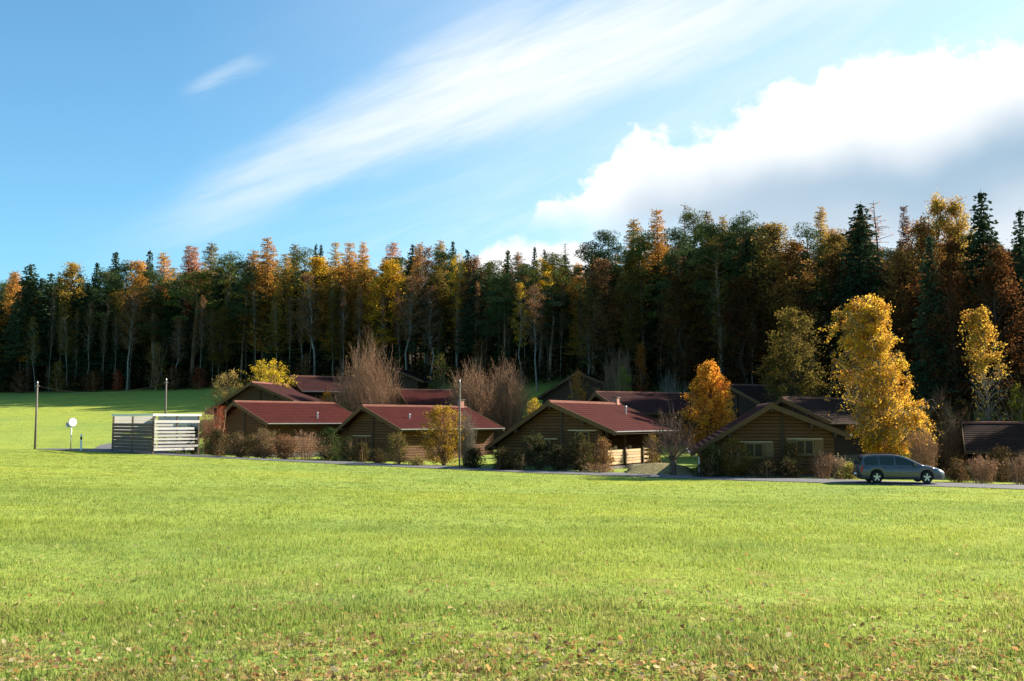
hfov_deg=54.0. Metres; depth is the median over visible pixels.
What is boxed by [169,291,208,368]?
spruce tree
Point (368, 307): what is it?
larch tree
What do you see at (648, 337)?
spruce tree
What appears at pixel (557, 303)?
pine tree
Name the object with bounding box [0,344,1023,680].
meadow
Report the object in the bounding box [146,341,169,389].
leafy shrub
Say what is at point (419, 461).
leafy shrub
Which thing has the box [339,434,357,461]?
leafy shrub
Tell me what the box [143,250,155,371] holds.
spruce tree
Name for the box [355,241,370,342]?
larch tree
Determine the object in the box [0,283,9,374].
pine tree
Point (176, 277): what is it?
pine tree
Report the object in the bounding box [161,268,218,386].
pine tree
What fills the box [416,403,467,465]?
leafy shrub
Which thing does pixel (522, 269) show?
pine tree
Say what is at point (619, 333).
spruce tree
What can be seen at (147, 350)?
larch tree
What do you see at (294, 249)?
larch tree
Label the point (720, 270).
spruce tree
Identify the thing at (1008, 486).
road
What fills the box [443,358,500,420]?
bare shrub
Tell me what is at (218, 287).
spruce tree
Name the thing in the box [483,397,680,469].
log chalet
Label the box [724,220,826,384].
autumn tree
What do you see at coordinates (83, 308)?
pine tree
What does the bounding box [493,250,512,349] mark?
spruce tree
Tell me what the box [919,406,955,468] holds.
leafy shrub
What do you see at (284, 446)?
hedge shrub
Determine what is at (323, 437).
leafy shrub
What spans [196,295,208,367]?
birch tree
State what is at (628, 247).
larch tree
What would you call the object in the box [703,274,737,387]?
birch tree
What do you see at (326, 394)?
leafy shrub
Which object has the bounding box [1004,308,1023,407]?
beech tree
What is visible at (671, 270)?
spruce tree
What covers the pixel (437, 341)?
birch tree
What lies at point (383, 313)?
birch tree
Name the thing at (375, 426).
log chalet
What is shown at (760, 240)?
pine tree
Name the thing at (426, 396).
log chalet
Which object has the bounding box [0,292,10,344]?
tree
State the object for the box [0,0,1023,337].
sky
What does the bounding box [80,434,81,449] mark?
marker post
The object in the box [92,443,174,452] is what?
pavement
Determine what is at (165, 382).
wooden pole
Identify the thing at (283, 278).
larch tree
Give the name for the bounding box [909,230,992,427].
beech tree
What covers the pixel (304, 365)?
leafy shrub
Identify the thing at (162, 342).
birch tree
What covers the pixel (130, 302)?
birch tree
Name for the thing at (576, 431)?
window
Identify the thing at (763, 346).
beech tree
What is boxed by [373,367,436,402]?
log chalet
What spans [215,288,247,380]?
spruce tree
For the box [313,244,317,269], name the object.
spruce tree
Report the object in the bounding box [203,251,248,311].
pine tree
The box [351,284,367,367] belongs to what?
birch tree
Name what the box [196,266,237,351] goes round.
spruce tree
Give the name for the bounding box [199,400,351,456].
log chalet
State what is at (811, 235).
pine tree
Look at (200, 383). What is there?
leafy shrub
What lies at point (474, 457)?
leafy shrub
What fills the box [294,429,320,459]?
bare shrub
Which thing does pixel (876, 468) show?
parked car
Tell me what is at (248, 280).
pine tree
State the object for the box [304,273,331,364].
pine tree
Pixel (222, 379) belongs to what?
leafy shrub
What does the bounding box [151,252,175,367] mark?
larch tree
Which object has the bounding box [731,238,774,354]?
beech tree
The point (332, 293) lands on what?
birch tree
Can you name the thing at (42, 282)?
spruce tree
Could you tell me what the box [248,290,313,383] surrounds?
spruce tree
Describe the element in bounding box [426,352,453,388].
leafy shrub
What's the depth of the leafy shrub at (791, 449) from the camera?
55.52 m
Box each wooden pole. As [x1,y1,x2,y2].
[34,381,37,448]
[163,378,167,441]
[458,380,461,467]
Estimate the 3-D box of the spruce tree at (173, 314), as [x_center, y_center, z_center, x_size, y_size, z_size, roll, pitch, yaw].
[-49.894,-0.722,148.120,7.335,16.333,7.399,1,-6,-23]
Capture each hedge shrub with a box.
[216,430,257,457]
[246,427,281,458]
[266,433,302,459]
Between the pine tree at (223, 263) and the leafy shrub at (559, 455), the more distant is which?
the pine tree at (223, 263)
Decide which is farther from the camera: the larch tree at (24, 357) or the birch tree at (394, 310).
the larch tree at (24, 357)
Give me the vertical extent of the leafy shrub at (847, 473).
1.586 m
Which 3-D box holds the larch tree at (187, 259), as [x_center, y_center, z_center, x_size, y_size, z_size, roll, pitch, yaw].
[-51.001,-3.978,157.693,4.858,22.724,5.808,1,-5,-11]
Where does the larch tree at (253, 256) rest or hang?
on the meadow
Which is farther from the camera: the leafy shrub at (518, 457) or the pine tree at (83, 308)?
the pine tree at (83, 308)
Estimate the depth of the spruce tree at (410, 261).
146.19 m
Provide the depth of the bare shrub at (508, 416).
89.00 m
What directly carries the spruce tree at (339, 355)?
on the meadow
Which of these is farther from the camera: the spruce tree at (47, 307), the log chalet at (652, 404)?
the spruce tree at (47, 307)
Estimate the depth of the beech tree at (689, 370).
106.18 m
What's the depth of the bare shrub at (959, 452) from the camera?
65.56 m
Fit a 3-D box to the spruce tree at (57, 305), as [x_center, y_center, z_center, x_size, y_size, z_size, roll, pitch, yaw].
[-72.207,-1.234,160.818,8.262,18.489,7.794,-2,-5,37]
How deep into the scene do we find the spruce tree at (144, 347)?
154.41 m
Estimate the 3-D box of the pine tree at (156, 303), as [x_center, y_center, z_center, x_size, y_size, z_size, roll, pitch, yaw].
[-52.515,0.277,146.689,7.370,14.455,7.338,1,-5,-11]
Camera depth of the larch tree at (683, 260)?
116.19 m
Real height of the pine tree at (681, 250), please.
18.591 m
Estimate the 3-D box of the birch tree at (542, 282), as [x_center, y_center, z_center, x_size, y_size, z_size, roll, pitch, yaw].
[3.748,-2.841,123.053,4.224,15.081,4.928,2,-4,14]
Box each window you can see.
[352,435,371,448]
[533,438,557,453]
[568,430,596,443]
[740,441,772,458]
[786,438,822,455]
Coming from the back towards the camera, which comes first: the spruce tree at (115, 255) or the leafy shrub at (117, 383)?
the spruce tree at (115, 255)
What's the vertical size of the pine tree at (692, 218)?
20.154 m
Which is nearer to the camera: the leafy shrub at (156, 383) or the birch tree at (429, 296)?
the birch tree at (429, 296)
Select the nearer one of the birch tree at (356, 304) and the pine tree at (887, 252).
the pine tree at (887, 252)
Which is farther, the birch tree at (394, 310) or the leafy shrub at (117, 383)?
the leafy shrub at (117, 383)
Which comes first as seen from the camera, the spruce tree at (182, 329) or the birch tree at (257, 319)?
the birch tree at (257, 319)
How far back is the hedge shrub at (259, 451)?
70.44 m
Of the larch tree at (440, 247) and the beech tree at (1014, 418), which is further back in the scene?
the larch tree at (440, 247)
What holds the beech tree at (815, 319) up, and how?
on the meadow
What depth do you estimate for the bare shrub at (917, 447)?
57.45 m
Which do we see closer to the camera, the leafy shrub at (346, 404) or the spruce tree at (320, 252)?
the leafy shrub at (346, 404)
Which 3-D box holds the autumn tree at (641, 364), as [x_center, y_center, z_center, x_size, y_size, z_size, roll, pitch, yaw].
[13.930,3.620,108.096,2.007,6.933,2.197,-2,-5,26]
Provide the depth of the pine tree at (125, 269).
158.53 m
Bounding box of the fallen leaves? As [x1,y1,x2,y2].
[0,491,1023,680]
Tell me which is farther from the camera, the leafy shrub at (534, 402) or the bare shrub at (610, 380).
the bare shrub at (610, 380)
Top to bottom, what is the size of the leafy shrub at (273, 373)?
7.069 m
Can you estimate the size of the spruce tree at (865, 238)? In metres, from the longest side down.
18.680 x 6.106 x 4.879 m
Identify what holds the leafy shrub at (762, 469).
on the meadow
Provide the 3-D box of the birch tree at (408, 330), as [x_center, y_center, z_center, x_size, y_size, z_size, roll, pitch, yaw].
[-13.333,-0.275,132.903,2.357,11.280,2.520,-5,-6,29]
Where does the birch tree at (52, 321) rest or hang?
on the meadow
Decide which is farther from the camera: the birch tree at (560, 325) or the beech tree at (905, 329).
the birch tree at (560, 325)
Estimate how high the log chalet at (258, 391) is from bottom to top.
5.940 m
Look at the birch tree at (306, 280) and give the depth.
135.86 m
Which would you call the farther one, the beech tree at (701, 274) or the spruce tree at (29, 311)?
the spruce tree at (29, 311)
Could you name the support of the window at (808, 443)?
in the log chalet at (769, 430)
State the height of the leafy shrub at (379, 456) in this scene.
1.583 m
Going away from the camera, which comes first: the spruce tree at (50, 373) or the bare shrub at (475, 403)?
the bare shrub at (475, 403)
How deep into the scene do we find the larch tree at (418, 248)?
140.34 m
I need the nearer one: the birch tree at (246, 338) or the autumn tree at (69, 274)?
the birch tree at (246, 338)
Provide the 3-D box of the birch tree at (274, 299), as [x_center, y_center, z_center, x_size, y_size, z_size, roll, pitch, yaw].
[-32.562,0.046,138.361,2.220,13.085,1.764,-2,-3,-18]
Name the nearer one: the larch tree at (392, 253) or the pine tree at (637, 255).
the pine tree at (637, 255)
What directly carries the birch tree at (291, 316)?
on the meadow
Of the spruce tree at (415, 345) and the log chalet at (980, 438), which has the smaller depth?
the log chalet at (980, 438)
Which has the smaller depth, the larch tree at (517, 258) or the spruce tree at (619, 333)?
the spruce tree at (619, 333)
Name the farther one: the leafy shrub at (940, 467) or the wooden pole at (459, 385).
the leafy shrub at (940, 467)
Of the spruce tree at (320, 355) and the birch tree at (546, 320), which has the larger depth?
the spruce tree at (320, 355)
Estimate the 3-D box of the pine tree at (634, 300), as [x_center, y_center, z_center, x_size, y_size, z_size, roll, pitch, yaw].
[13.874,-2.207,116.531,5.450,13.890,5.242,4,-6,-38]
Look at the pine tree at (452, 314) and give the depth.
134.16 m
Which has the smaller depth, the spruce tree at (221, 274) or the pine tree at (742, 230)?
the pine tree at (742, 230)
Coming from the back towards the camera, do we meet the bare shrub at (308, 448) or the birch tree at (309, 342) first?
the birch tree at (309, 342)
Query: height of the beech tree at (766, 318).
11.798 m
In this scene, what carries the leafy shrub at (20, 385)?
on the meadow
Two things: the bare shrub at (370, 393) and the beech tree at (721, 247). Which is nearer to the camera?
the bare shrub at (370, 393)
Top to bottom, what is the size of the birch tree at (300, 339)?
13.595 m
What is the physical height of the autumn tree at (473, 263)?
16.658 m
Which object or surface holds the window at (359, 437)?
in the log chalet at (375, 426)
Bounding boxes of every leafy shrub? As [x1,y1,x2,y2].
[9,369,32,392]
[47,361,68,392]
[83,369,102,391]
[111,369,123,390]
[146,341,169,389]
[161,365,181,389]
[179,425,205,453]
[189,368,208,388]
[199,426,228,455]
[200,367,242,409]
[213,405,227,451]
[238,359,297,387]
[292,352,314,375]
[310,426,343,460]
[316,389,333,401]
[338,399,352,410]
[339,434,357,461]
[351,440,370,461]
[363,447,391,462]
[381,429,411,463]
[406,452,427,465]
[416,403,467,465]
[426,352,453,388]
[460,445,486,467]
[462,338,490,388]
[491,447,513,469]
[502,447,531,469]
[519,430,557,469]
[523,397,541,416]
[546,441,569,470]
[563,431,599,470]
[567,368,587,400]
[591,435,616,471]
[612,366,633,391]
[640,433,661,463]
[685,459,722,476]
[700,442,728,476]
[716,436,757,476]
[743,457,785,477]
[776,454,801,477]
[777,439,806,477]
[837,459,861,479]
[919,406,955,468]
[931,419,954,473]
[942,457,973,482]
[948,398,979,452]
[984,444,1014,482]
[1000,383,1023,420]
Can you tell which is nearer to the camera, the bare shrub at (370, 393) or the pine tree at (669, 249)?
the bare shrub at (370, 393)
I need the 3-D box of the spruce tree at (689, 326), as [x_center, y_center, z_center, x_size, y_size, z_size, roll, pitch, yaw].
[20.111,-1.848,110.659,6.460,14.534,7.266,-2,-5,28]
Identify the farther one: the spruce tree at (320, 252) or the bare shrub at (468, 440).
the spruce tree at (320, 252)
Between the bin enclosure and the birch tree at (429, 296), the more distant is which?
the birch tree at (429, 296)
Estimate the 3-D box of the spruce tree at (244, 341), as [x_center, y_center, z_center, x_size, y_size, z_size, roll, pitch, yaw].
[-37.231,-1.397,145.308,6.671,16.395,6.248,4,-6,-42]
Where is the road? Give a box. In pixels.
[45,448,1023,488]
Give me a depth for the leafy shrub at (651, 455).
65.53 m
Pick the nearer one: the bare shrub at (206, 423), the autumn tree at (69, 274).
the bare shrub at (206, 423)
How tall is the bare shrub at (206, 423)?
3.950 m
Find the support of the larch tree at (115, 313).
on the meadow
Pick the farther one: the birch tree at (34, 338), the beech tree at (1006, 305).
the birch tree at (34, 338)
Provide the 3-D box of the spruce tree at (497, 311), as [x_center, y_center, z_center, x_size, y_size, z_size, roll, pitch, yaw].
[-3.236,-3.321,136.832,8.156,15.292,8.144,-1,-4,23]
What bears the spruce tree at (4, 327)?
on the meadow
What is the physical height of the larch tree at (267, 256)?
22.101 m
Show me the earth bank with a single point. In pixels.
(655, 468)
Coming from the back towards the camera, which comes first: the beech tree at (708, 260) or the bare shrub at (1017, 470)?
the beech tree at (708, 260)
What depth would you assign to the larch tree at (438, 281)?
131.11 m
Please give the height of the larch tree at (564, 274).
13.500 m
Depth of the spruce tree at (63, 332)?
156.87 m
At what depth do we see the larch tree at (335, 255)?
147.95 m
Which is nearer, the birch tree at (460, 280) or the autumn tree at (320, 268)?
the birch tree at (460, 280)
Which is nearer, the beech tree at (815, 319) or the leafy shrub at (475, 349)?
the beech tree at (815, 319)
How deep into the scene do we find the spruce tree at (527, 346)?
124.70 m
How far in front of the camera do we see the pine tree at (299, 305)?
142.37 m
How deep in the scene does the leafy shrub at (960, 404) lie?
75.72 m
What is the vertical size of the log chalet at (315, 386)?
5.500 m
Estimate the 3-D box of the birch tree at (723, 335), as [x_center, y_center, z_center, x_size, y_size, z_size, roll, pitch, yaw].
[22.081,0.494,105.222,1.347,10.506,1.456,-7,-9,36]
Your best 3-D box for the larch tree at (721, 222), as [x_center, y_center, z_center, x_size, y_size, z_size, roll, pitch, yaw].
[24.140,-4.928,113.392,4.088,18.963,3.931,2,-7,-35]
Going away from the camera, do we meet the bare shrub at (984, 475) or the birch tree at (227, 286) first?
the bare shrub at (984, 475)
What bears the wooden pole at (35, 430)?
on the meadow
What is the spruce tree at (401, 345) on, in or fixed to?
on the meadow
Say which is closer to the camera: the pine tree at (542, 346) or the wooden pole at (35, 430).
the wooden pole at (35, 430)
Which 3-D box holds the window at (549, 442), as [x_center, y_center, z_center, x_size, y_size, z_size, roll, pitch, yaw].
[1.952,6.767,64.517,2.150,1.000,0.140,-3,-5,31]
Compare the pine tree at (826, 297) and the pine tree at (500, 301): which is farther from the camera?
the pine tree at (500, 301)
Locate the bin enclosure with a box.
[111,414,201,454]
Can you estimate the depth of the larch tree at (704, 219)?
116.34 m
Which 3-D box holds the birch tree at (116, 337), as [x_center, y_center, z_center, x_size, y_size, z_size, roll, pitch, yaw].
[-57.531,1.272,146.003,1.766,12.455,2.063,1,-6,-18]
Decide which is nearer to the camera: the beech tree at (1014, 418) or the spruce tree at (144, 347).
the beech tree at (1014, 418)
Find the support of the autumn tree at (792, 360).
on the meadow
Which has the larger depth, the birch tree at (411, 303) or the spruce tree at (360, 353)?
the spruce tree at (360, 353)
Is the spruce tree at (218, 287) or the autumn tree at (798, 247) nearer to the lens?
the autumn tree at (798, 247)
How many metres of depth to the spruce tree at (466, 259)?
135.97 m
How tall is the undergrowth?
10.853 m
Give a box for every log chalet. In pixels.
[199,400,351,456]
[205,381,330,419]
[286,375,389,410]
[324,399,504,461]
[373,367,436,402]
[391,389,497,433]
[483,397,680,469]
[536,372,614,403]
[588,391,732,446]
[687,402,851,477]
[722,384,819,423]
[774,396,903,463]
[960,421,1023,480]
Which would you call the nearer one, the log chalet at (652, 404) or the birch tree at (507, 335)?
the log chalet at (652, 404)
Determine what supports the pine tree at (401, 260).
on the meadow
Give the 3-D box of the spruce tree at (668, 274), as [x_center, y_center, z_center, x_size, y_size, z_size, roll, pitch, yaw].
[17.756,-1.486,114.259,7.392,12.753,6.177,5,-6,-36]
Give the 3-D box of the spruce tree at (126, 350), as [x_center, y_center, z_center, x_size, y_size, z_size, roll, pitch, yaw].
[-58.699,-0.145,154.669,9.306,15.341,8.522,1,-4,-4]
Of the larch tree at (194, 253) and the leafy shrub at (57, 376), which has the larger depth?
the larch tree at (194, 253)
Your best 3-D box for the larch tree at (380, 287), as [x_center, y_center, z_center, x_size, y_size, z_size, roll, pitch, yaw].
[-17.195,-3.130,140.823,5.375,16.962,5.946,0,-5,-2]
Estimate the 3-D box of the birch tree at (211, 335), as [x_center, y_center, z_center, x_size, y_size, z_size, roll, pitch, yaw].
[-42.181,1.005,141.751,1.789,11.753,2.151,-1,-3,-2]
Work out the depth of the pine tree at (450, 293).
142.03 m
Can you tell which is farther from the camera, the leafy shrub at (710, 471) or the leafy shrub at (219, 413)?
the leafy shrub at (219, 413)
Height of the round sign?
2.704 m
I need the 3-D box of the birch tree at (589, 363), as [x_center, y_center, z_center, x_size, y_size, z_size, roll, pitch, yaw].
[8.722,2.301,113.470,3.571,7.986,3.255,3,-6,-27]
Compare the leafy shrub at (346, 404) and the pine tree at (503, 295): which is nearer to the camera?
the leafy shrub at (346, 404)
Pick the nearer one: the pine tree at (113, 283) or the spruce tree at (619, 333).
the spruce tree at (619, 333)
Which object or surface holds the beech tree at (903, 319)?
on the meadow
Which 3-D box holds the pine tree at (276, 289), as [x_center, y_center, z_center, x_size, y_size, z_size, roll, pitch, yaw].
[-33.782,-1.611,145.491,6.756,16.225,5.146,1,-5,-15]
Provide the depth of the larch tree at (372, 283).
142.78 m
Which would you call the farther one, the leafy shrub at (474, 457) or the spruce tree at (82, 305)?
the spruce tree at (82, 305)
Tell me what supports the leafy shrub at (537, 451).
on the meadow
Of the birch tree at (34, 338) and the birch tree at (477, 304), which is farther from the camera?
the birch tree at (34, 338)
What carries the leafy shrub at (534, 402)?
on the meadow
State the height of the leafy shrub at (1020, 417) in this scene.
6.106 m
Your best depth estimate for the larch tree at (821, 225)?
107.57 m
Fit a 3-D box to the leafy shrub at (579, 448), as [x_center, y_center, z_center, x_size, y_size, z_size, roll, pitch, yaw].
[4.005,6.841,60.183,2.435,2.814,2.171,0,-5,0]
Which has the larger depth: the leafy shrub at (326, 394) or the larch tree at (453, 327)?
the larch tree at (453, 327)
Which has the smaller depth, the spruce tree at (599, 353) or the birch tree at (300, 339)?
the spruce tree at (599, 353)
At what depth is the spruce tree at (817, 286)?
107.31 m
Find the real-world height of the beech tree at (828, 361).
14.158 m
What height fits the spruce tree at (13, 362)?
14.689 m
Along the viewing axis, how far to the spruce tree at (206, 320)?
150.48 m
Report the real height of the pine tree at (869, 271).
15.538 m
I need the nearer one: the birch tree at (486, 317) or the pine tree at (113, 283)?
the birch tree at (486, 317)
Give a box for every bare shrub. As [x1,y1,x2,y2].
[199,404,222,454]
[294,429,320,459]
[321,326,410,412]
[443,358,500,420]
[456,406,478,464]
[479,350,537,439]
[581,462,612,472]
[595,346,637,391]
[656,368,691,392]
[808,448,833,478]
[829,453,847,478]
[902,424,939,466]
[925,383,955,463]
[934,404,969,475]
[966,453,1001,482]
[1003,452,1023,484]
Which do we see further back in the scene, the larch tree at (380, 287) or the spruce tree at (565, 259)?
the larch tree at (380, 287)
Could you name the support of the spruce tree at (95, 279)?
on the meadow
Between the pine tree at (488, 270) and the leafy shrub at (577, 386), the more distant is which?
the pine tree at (488, 270)
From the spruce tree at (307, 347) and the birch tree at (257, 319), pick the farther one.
the spruce tree at (307, 347)
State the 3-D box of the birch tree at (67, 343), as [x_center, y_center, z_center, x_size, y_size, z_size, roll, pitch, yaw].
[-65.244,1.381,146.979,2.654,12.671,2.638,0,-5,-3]
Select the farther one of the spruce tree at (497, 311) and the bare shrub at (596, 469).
the spruce tree at (497, 311)
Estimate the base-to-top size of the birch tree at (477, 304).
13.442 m
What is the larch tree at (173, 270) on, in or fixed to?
on the meadow
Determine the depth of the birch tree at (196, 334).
145.08 m
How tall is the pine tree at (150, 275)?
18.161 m
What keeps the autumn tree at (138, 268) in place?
on the meadow
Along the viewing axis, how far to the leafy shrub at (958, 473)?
53.47 m
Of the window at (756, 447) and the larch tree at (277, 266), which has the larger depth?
the larch tree at (277, 266)
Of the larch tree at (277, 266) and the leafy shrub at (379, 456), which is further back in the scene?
the larch tree at (277, 266)
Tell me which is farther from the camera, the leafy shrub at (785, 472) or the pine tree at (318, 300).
the pine tree at (318, 300)
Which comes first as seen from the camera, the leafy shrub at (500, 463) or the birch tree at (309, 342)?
the leafy shrub at (500, 463)
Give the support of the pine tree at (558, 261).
on the meadow
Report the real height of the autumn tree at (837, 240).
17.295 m
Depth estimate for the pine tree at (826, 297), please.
101.94 m
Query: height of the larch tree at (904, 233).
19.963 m
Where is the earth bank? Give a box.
[627,463,693,474]
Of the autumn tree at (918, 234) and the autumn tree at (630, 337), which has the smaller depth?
the autumn tree at (918, 234)
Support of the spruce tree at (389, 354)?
on the meadow
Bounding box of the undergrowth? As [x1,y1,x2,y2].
[0,342,983,409]
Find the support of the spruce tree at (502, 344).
on the meadow
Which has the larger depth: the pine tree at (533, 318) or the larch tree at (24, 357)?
the larch tree at (24, 357)
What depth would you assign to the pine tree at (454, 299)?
134.60 m
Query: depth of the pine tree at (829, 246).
109.45 m
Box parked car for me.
[852,454,944,483]
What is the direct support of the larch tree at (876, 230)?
on the meadow
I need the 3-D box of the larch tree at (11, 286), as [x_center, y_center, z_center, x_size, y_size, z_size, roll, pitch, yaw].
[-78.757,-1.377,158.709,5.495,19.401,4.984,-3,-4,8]
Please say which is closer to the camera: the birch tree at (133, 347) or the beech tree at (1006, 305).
the beech tree at (1006, 305)
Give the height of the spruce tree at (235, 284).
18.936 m
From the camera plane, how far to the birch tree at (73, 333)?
148.30 m
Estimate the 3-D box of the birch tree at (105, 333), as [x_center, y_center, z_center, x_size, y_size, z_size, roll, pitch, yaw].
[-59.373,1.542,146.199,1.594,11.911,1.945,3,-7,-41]
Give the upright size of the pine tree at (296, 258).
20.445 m
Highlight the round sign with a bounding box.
[66,418,76,449]
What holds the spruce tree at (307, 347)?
on the meadow
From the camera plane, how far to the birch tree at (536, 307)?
117.07 m
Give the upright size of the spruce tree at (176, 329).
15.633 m
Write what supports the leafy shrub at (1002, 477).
on the meadow
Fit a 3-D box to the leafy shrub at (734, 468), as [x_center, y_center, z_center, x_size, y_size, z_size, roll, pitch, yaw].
[12.351,6.615,55.639,2.598,2.727,2.257,0,-5,0]
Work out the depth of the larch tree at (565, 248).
132.00 m
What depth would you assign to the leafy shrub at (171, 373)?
140.95 m
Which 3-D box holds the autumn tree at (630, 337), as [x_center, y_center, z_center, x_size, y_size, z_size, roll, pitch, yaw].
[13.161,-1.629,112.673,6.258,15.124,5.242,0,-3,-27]
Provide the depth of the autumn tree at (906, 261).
95.54 m
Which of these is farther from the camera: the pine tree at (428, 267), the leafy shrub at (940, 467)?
the pine tree at (428, 267)
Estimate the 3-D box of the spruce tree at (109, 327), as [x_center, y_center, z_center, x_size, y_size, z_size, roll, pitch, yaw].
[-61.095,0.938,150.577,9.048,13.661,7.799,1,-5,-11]
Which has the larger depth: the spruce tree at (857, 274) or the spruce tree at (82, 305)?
the spruce tree at (82, 305)
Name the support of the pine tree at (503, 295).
on the meadow
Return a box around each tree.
[0,263,60,390]
[0,270,22,390]
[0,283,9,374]
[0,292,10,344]
[0,300,37,390]
[0,305,17,373]
[4,273,21,367]
[15,298,42,386]
[22,273,70,390]
[25,308,72,389]
[25,316,40,391]
[32,296,60,386]
[36,277,81,374]
[37,278,47,295]
[38,280,78,384]
[40,260,90,387]
[47,290,58,391]
[54,302,65,374]
[55,284,87,386]
[57,306,73,390]
[60,282,113,384]
[68,274,84,302]
[69,284,104,385]
[70,309,81,379]
[73,303,123,376]
[79,263,101,369]
[79,267,126,388]
[81,299,99,386]
[94,293,125,356]
[96,252,124,366]
[98,310,108,363]
[103,308,151,386]
[107,259,136,383]
[111,259,159,387]
[111,307,121,381]
[113,289,146,390]
[113,303,151,383]
[123,282,158,384]
[126,293,175,385]
[126,302,137,388]
[130,269,177,381]
[133,300,162,386]
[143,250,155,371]
[148,286,161,388]
[150,283,198,378]
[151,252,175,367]
[155,317,170,386]
[156,287,189,365]
[157,287,188,372]
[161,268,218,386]
[166,318,188,388]
[168,266,180,287]
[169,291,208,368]
[169,317,182,365]
[170,273,186,285]
[176,245,194,369]
[183,245,202,367]
[185,286,208,376]
[189,315,201,364]
[192,262,209,328]
[194,276,251,383]
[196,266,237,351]
[196,274,236,381]
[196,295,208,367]
[200,243,219,301]
[201,305,240,387]
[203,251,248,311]
[207,309,218,387]
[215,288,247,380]
[222,279,235,373]
[223,258,265,384]
[228,271,243,310]
[231,280,275,380]
[233,286,266,380]
[235,250,266,375]
[241,315,250,382]
[242,290,276,381]
[247,237,284,370]
[248,280,261,380]
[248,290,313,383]
[258,270,280,320]
[262,254,300,381]
[266,273,299,370]
[267,294,282,376]
[272,260,282,275]
[280,270,306,375]
[282,244,301,376]
[283,295,294,367]
[286,255,332,374]
[290,247,315,348]
[290,272,325,375]
[291,284,320,373]
[294,270,323,362]
[294,291,307,375]
[302,294,318,366]
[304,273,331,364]
[312,274,359,374]
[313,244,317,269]
[313,265,358,375]
[317,245,324,288]
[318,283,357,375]
[321,271,367,376]
[322,242,345,361]
[327,278,337,375]
[336,285,350,369]
[337,279,375,363]
[341,243,358,374]
[343,258,377,375]
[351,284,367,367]
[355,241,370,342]
[356,256,410,368]
[357,285,395,363]
[358,292,410,373]
[361,269,379,363]
[366,242,404,342]
[375,260,402,347]
[378,256,413,360]
[379,293,387,365]
[390,283,421,363]
[391,286,404,364]
[391,295,407,352]
[392,287,420,370]
[393,275,423,369]
[396,283,455,378]
[400,244,420,356]
[401,243,425,365]
[403,299,415,370]
[407,261,439,317]
[411,242,439,377]
[415,284,444,380]
[417,264,454,377]
[422,240,449,369]
[425,249,458,358]
[434,315,444,371]
[439,274,469,372]
[441,253,467,375]
[443,264,462,364]
[445,241,459,340]
[445,276,468,369]
[447,292,479,370]
[451,311,464,380]
[452,277,503,379]
[453,250,479,362]
[455,253,491,377]
[459,263,498,366]
[468,260,511,370]
[470,275,503,361]
[471,280,481,375]
[476,296,526,381]
[481,274,515,377]
[481,295,491,367]
[486,296,533,377]
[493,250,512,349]
[494,283,517,318]
[502,294,513,374]
[503,262,539,367]
[506,250,525,330]
[507,282,534,385]
[509,284,550,368]
[515,282,551,371]
[519,283,549,391]
[521,287,528,374]
[523,276,560,374]
[526,290,576,380]
[527,257,558,375]
[530,247,537,278]
[533,252,572,369]
[541,292,587,370]
[543,266,570,369]
[543,314,551,378]
[555,254,572,365]
[556,281,589,359]
[557,262,588,365]
[557,282,566,378]
[560,243,571,275]
[560,294,592,370]
[563,238,624,373]
[574,326,601,374]
[575,257,631,380]
[578,280,622,367]
[581,269,641,370]
[587,229,625,364]
[606,259,655,387]
[613,230,667,387]
[615,263,652,372]
[619,218,647,371]
[630,264,679,383]
[631,343,649,391]
[635,207,673,376]
[635,273,675,378]
[638,238,651,347]
[643,238,676,317]
[643,401,708,474]
[649,272,715,392]
[651,227,701,387]
[651,260,676,375]
[657,256,740,374]
[663,260,725,383]
[673,204,693,321]
[675,207,714,275]
[677,359,740,445]
[680,243,702,296]
[688,223,742,370]
[699,274,778,383]
[700,211,717,322]
[700,235,739,327]
[702,231,742,360]
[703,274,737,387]
[708,241,737,375]
[714,215,729,275]
[717,211,766,357]
[717,298,727,380]
[719,238,774,382]
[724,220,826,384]
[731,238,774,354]
[744,253,780,380]
[746,224,783,281]
[747,280,800,384]
[751,293,829,368]
[752,305,837,402]
[754,268,834,383]
[761,237,827,388]
[785,222,833,389]
[799,255,830,345]
[800,254,857,377]
[800,273,829,376]
[810,206,832,350]
[810,232,843,350]
[813,225,857,377]
[816,257,883,374]
[818,293,943,456]
[823,201,891,395]
[843,260,916,373]
[854,218,870,273]
[855,245,885,295]
[864,201,892,292]
[867,269,944,401]
[873,245,931,401]
[880,248,913,350]
[886,213,943,383]
[888,259,968,406]
[897,206,913,265]
[901,234,973,407]
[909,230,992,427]
[914,192,967,342]
[931,195,975,322]
[936,266,994,420]
[946,242,1023,420]
[949,189,1023,420]
[956,304,1015,420]
[962,254,990,292]
[964,256,1023,420]
[983,303,1017,420]
[999,210,1023,418]
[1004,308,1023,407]
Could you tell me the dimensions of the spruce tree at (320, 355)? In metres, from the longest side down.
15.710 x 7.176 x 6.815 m
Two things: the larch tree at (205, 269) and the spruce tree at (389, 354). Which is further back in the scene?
the larch tree at (205, 269)
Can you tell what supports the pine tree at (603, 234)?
on the meadow
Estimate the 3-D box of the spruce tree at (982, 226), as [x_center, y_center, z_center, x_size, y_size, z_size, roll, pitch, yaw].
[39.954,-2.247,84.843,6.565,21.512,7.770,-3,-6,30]
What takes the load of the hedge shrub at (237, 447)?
on the meadow
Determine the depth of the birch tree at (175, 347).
147.08 m
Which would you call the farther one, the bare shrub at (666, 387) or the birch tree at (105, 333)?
the birch tree at (105, 333)

